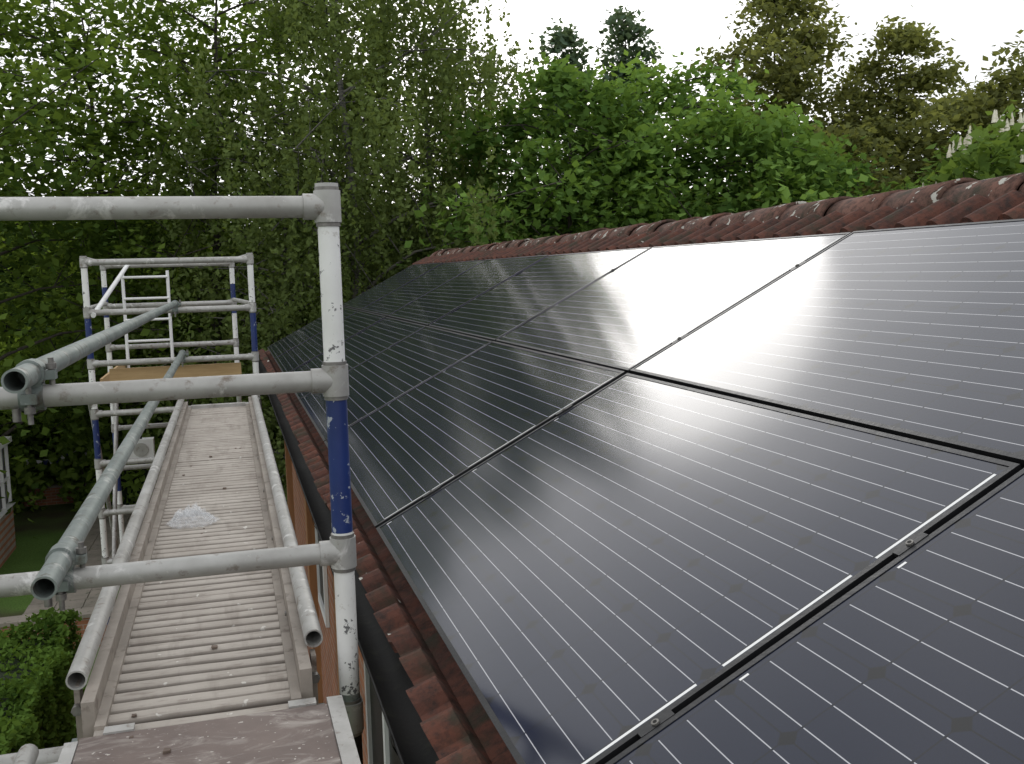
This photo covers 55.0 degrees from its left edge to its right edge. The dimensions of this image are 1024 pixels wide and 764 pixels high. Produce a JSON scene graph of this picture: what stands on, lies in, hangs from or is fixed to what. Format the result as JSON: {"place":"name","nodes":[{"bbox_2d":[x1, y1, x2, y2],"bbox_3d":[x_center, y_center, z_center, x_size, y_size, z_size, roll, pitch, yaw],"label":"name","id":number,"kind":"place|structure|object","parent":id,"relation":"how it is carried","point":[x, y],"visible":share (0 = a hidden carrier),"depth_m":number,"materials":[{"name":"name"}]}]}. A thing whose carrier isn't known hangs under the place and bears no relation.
{"place":"outdoors","nodes":[
{"label":"outdoors","id":0,"kind":"place"},
{"bbox_2d":[22,513,145,614],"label":"garden path","id":1,"kind":"structure","parent":0,"point":[78,599],"depth_m":19.22,"materials":[{"name":"stone"}]},
{"bbox_2d":[0,0,280,496],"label":"maple tree","id":2,"kind":"object","parent":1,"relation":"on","point":[32,53],"visible":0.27,"depth_m":22.59,"materials":[{"name":"green plant"}]},
{"bbox_2d":[0,490,287,725],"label":"ground","id":3,"kind":"structure","parent":0,"point":[48,527],"depth_m":21.17,"materials":[{"name":"green plant"}]},
{"bbox_2d":[0,436,15,567],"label":"conservatory","id":4,"kind":"object","parent":3,"relation":"on","point":[7,539],"visible":0.85,"depth_m":19.98,"materials":[{"name":"brick"}]},
{"bbox_2d":[0,607,86,754],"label":"garden hedge","id":5,"kind":"object","parent":3,"relation":"on","point":[37,703],"visible":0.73,"depth_m":9.25,"materials":[{"name":"green plant"}]},
{"bbox_2d":[2,424,88,483],"bbox_3d":[-12.679,2.059,25.624,17.766,2.224,1.425,-3,7,-16],"label":"boundary hedge","id":6,"kind":"object","parent":3,"relation":"on","point":[48,439],"visible":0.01,"depth_m":25.25,"materials":[{"name":"green plant"}]},
{"bbox_2d":[13,449,87,485],"bbox_3d":[-11.592,2.354,24.299,5.296,1.500,0.060,-3,7,-16],"label":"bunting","id":7,"kind":"object","parent":3,"relation":"on","point":[44,462],"visible":0.2,"depth_m":24.31,"materials":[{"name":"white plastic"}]},
{"bbox_2d":[0,607,106,646],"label":"garden wall","id":8,"kind":"structure","parent":3,"relation":"on","point":[86,614],"depth_m":14.80,"materials":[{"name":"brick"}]},
{"bbox_2d":[20,482,89,506],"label":"wall","id":9,"kind":"structure","parent":3,"relation":"on","point":[51,496],"depth_m":24.58,"materials":[{"name":"brick"}]},
{"bbox_2d":[0,0,219,538],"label":"maple tree","id":10,"kind":"object","parent":3,"relation":"on","point":[11,134],"visible":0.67,"depth_m":19.96,"materials":[{"name":"green plant"}]},
{"bbox_2d":[0,220,416,514],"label":"undergrowth","id":11,"kind":"object","parent":3,"relation":"on","point":[22,479],"visible":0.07,"depth_m":23.85,"materials":[{"name":"green plant"}]},
{"bbox_2d":[124,70,393,503],"bbox_3d":[-4.863,-1.548,21.331,6.870,9.572,6.017,-5,7,-30],"label":"birch tree","id":12,"kind":"object","parent":3,"relation":"on","point":[280,463],"visible":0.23,"depth_m":20.14,"materials":[{"name":"green plant"}]},
{"bbox_2d":[74,0,509,441],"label":"maple tree","id":13,"kind":"object","parent":3,"relation":"on","point":[223,5],"visible":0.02,"depth_m":25.56,"materials":[{"name":"green plant"}]},
{"bbox_2d":[158,0,554,444],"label":"birch tree","id":14,"kind":"object","parent":3,"relation":"on","point":[318,10],"visible":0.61,"depth_m":19.03,"materials":[{"name":"green plant"}]},
{"bbox_2d":[0,178,848,369],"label":"distant trees","id":15,"kind":"object","parent":3,"relation":"on","point":[5,283],"visible":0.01,"depth_m":38.25,"materials":[{"name":"green plant"}]},
{"bbox_2d":[311,0,564,300],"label":"birch tree","id":16,"kind":"object","parent":3,"relation":"on","point":[392,256],"visible":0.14,"depth_m":21.39,"materials":[{"name":"green plant"}]},
{"bbox_2d":[399,36,582,255],"bbox_3d":[-0.120,-2.884,24.360,5.659,11.347,5.022,-3,7,-16],"label":"birch tree","id":17,"kind":"object","parent":3,"relation":"on","point":[502,62],"visible":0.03,"depth_m":23.56,"materials":[{"name":"green plant"}]},
{"bbox_2d":[390,52,733,265],"bbox_3d":[1.025,-1.870,21.105,7.594,9.995,8.010,-3,7,-16],"label":"sycamore tree","id":18,"kind":"object","parent":3,"relation":"on","point":[579,92],"visible":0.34,"depth_m":19.74,"materials":[{"name":"green plant"}]},
{"bbox_2d":[531,18,597,232],"bbox_3d":[1.980,-5.281,33.395,5.979,13.987,6.140,3,8,37],"label":"spruce tree","id":19,"kind":"object","parent":3,"relation":"on","point":[561,40],"visible":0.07,"depth_m":32.52,"materials":[{"name":"green plant"}]},
{"bbox_2d":[565,0,667,226],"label":"spruce tree","id":20,"kind":"object","parent":3,"relation":"on","point":[621,34],"visible":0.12,"depth_m":32.51,"materials":[{"name":"green plant"}]},
{"bbox_2d":[525,46,902,236],"bbox_3d":[4.114,-2.119,21.425,9.465,10.255,8.606,-3,7,-16],"label":"sycamore tree","id":21,"kind":"object","parent":3,"relation":"on","point":[647,199],"visible":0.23,"depth_m":19.66,"materials":[{"name":"green plant"}]},
{"bbox_2d":[610,98,938,226],"bbox_3d":[5.520,-1.319,20.328,6.683,8.830,7.276,-7,8,-40],"label":"sycamore tree","id":22,"kind":"object","parent":3,"relation":"on","point":[786,135],"visible":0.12,"depth_m":19.22,"materials":[{"name":"green plant"}]},
{"bbox_2d":[664,0,898,210],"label":"lime tree","id":23,"kind":"object","parent":3,"relation":"on","point":[809,40],"visible":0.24,"depth_m":28.37,"materials":[{"name":"green plant"}]},
{"bbox_2d":[768,112,921,204],"bbox_3d":[8.732,-2.385,26.544,7.141,9.379,6.917,-3,7,-16],"label":"lime tree","id":24,"kind":"object","parent":3,"relation":"on","point":[853,136],"visible":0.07,"depth_m":25.25,"materials":[{"name":"green plant"}]},
{"bbox_2d":[814,5,978,193],"bbox_3d":[12.071,-4.781,30.855,7.788,13.013,6.755,-3,7,-16],"label":"lime tree","id":25,"kind":"object","parent":3,"relation":"on","point":[909,39],"visible":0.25,"depth_m":29.05,"materials":[{"name":"green plant"}]},
{"bbox_2d":[865,83,1022,188],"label":"lime tree","id":26,"kind":"object","parent":3,"relation":"on","point":[910,134],"visible":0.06,"depth_m":26.42,"materials":[{"name":"green plant"}]},
{"bbox_2d":[875,100,1023,192],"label":"horse chestnut tree","id":27,"kind":"object","parent":3,"relation":"on","point":[985,157],"visible":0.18,"depth_m":16.50,"materials":[{"name":"green plant"}]},
{"bbox_2d":[909,29,1023,182],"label":"lime tree","id":28,"kind":"object","parent":3,"relation":"on","point":[1011,83],"visible":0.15,"depth_m":25.05,"materials":[{"name":"green plant"}]},
{"bbox_2d":[79,253,261,624],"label":"scaffold tower","id":29,"kind":"structure","parent":0,"point":[143,451],"depth_m":8.16,"materials":[{"name":"silver metal"}]},
{"bbox_2d":[1,300,180,424],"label":"scaffold tube","id":30,"kind":"object","parent":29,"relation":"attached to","point":[24,380],"visible":0.98,"depth_m":2.11,"materials":[{"name":"metal"}]},
{"bbox_2d":[30,350,188,610],"bbox_3d":[-1.826,0.118,5.071,0.089,0.136,6.520,-3,7,-16],"label":"scaffold tube","id":31,"kind":"object","parent":29,"relation":"attached to","point":[66,554],"visible":0.93,"depth_m":2.33,"materials":[{"name":"metal"}]},
{"bbox_2d":[0,182,363,763],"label":"scaffold tower","id":32,"kind":"structure","parent":0,"point":[321,207],"depth_m":2.22,"materials":[{"name":"silver metal"}]},
{"bbox_2d":[13,695,360,763],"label":"scaffold platform","id":33,"kind":"structure","parent":32,"relation":"attached to","point":[306,731],"depth_m":2.01,"materials":[{"name":"grey wood"}]},
{"bbox_2d":[129,448,240,753],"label":"mortar crumbs","id":34,"kind":"object","parent":33,"relation":"on","point":[166,750],"visible":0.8,"depth_m":2.15,"materials":[{"name":"grey concrete"}]},
{"bbox_2d":[65,395,323,742],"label":"scaffold walkway","id":35,"kind":"structure","parent":32,"relation":"attached to","point":[160,661],"depth_m":2.80,"materials":[{"name":"metal"}]},
{"bbox_2d":[292,463,367,763],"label":"walls","id":36,"kind":"structure","parent":0,"point":[329,667],"depth_m":7.62,"materials":[{"name":"brick"}]},
{"bbox_2d":[284,441,339,702],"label":"timber boards","id":37,"kind":"object","parent":36,"relation":"attached to","point":[310,539],"visible":0.06,"depth_m":6.71,"materials":[{"name":"brown wood"}]},
{"bbox_2d":[315,528,400,763],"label":"windows","id":38,"kind":"structure","parent":36,"relation":"attached to","point":[380,748],"depth_m":5.00,"materials":[{"name":"white plastic"}]},
{"bbox_3d":[-0.408,0.627,3.349,0.222,0.185,16.500,-3,7,-16],"label":"fascia","id":39,"kind":"object","parent":36,"relation":"attached to","visible":0},
{"bbox_2d":[259,361,438,763],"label":"gutter","id":40,"kind":"object","parent":39,"relation":"attached to","point":[391,681],"visible":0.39,"depth_m":2.38,"materials":[{"name":"black plastic"}]},
{"bbox_2d":[0,0,1023,227],"label":"sky","id":41,"kind":"structure","parent":0,"point":[976,26],"materials":[{"name":"white"}]},
{"bbox_2d":[258,190,1023,763],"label":"roof tiles","id":42,"kind":"object","parent":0,"point":[456,724],"visible":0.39,"depth_m":2.90,"materials":[{"name":"tile"}]},
{"bbox_2d":[290,261,927,737],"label":"panel mounting rails","id":43,"kind":"object","parent":42,"relation":"attached to","point":[666,715],"visible":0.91,"depth_m":1.54,"materials":[{"name":"metal"}]},
{"bbox_2d":[267,306,358,358],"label":"solar panel","id":44,"kind":"object","parent":43,"relation":"attached to","point":[294,339],"visible":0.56,"depth_m":10.05,"materials":[{"name":"black glass"}]},
{"bbox_2d":[274,310,385,371],"bbox_3d":[-1.618,-0.356,8.594,0.930,0.041,1.632,-31,13,-11],"label":"solar panel","id":45,"kind":"object","parent":43,"relation":"attached to","point":[294,358],"visible":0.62,"depth_m":8.47,"materials":[{"name":"black glass"}]},
{"bbox_2d":[291,317,424,398],"bbox_3d":[-1.159,-0.189,7.018,0.930,0.040,1.632,-31,13,-11],"label":"solar panel","id":46,"kind":"object","parent":43,"relation":"attached to","point":[373,340],"visible":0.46,"depth_m":6.93,"materials":[{"name":"black glass"}]},
{"bbox_2d":[343,262,442,309],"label":"solar panel","id":47,"kind":"object","parent":43,"relation":"attached to","point":[386,287],"visible":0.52,"depth_m":10.25,"materials":[{"name":"black glass"}]},
{"bbox_2d":[299,326,491,440],"bbox_3d":[-0.702,-0.026,5.441,0.930,0.040,1.632,-31,13,-11],"label":"solar panel","id":48,"kind":"object","parent":43,"relation":"attached to","point":[398,369],"visible":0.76,"depth_m":5.26,"materials":[{"name":"black glass"}]},
{"bbox_2d":[361,260,483,316],"bbox_3d":[-0.827,-0.833,8.774,0.930,0.040,1.632,-31,13,-11],"label":"solar panel","id":49,"kind":"object","parent":43,"relation":"attached to","point":[413,290],"visible":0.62,"depth_m":8.67,"materials":[{"name":"black glass"}]},
{"bbox_2d":[388,255,547,325],"bbox_3d":[-0.369,-0.669,7.197,0.930,0.041,1.632,-31,13,-11],"label":"solar panel","id":50,"kind":"object","parent":43,"relation":"attached to","point":[460,290],"visible":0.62,"depth_m":7.05,"materials":[{"name":"black glass"}]},
{"bbox_2d":[324,341,625,527],"bbox_3d":[-0.244,0.138,3.864,0.930,0.040,1.632,-31,13,-11],"label":"solar panel","id":51,"kind":"object","parent":43,"relation":"attached to","point":[410,448],"visible":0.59,"depth_m":3.60,"materials":[{"name":"black glass"}]},
{"bbox_2d":[429,247,650,340],"bbox_3d":[0.090,-0.503,5.621,0.930,0.041,1.632,-31,13,-11],"label":"solar panel","id":52,"kind":"object","parent":43,"relation":"attached to","point":[516,301],"visible":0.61,"depth_m":5.45,"materials":[{"name":"black glass"}]},
{"bbox_2d":[496,232,850,373],"bbox_3d":[0.547,-0.339,4.044,0.930,0.040,1.632,-31,13,-11],"label":"solar panel","id":53,"kind":"object","parent":43,"relation":"attached to","point":[627,317],"visible":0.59,"depth_m":3.82,"materials":[{"name":"black glass"}]},
{"bbox_2d":[376,373,1021,763],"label":"solar panel","id":54,"kind":"object","parent":43,"relation":"attached to","point":[604,575],"visible":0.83,"depth_m":1.91,"materials":[{"name":"black glass"}]},
{"bbox_2d":[605,468,1023,763],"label":"solar panel","id":55,"kind":"object","parent":43,"relation":"attached to","point":[914,654],"visible":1,"depth_m":1.33,"materials":[{"name":"black glass"}]},
{"bbox_2d":[630,219,1023,468],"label":"solar panel","id":56,"kind":"object","parent":43,"relation":"attached to","point":[916,333],"visible":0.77,"depth_m":2.43,"materials":[{"name":"black glass"}]},
{"bbox_2d":[430,172,1023,256],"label":"ridge tiles","id":57,"kind":"object","parent":42,"relation":"on","point":[959,190],"visible":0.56,"depth_m":4.00,"materials":[{"name":"ceramic"}]},
{"label":"patio","id":58,"kind":"structure","parent":0,"visible":0},
{"bbox_2d":[23,0,388,452],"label":"maple tree","id":59,"kind":"object","parent":58,"relation":"on","point":[133,122],"visible":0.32,"depth_m":21.43,"materials":[{"name":"green plant"}]}
]}

